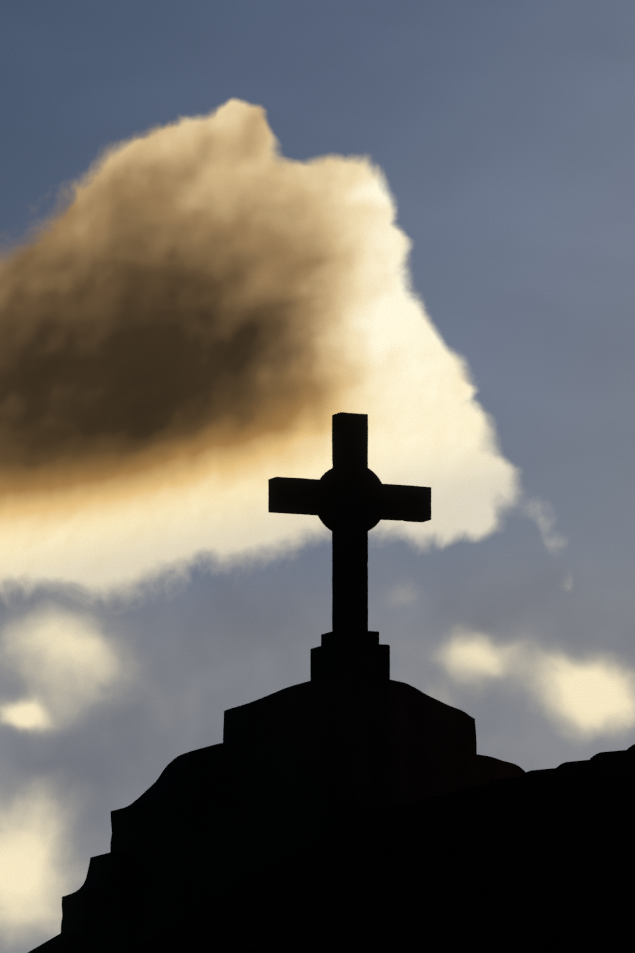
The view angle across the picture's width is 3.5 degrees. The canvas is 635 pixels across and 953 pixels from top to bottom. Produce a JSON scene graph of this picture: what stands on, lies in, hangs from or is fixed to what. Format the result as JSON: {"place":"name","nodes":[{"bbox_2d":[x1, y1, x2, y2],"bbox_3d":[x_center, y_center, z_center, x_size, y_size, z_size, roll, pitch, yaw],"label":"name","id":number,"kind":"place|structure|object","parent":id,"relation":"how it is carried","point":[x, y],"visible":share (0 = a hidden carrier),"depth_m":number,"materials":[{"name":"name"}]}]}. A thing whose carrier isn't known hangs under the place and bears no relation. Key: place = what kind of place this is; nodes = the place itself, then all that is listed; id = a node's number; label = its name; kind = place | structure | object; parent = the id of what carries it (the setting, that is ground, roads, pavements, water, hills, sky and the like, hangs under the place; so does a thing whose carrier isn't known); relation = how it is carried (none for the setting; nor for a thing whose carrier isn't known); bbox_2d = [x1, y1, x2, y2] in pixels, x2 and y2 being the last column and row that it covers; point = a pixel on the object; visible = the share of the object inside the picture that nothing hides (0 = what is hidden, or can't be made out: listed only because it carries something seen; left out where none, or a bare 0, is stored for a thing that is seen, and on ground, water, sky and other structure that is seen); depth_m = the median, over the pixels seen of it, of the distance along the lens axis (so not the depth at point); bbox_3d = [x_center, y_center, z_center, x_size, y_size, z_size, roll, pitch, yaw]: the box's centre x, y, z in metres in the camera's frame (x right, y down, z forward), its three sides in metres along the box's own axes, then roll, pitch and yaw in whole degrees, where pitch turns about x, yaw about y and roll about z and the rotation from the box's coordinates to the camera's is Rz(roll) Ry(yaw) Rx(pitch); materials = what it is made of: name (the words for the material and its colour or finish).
{"place":"outdoors","nodes":[
{"label":"outdoors","id":0,"kind":"place"},
{"bbox_2d":[0,0,634,952],"label":"sky","id":1,"kind":"structure","parent":0,"point":[230,229],"materials":[{"name":"blue"}]},
{"label":"ground","id":2,"kind":"structure","parent":0,"visible":0},
{"bbox_2d":[28,674,525,952],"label":"gable parapet","id":3,"kind":"structure","parent":2,"relation":"on","point":[273,780],"depth_m":59.04,"materials":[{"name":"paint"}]},
{"bbox_2d":[268,412,430,680],"bbox_3d":[0.186,0.436,59.636,0.975,1.601,0.347,4,-9,-24],"label":"stone cross","id":4,"kind":"object","parent":3,"relation":"attached to","point":[349,499],"visible":1,"depth_m":59.58,"materials":[{"name":"black stone"}]},
{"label":"nave walls","id":5,"kind":"object","parent":2,"relation":"on","visible":0},
{"bbox_2d":[130,744,634,952],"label":"nave roof tiles","id":6,"kind":"object","parent":5,"relation":"on","point":[538,861],"visible":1,"depth_m":55.03,"materials":[{"name":"tile"}]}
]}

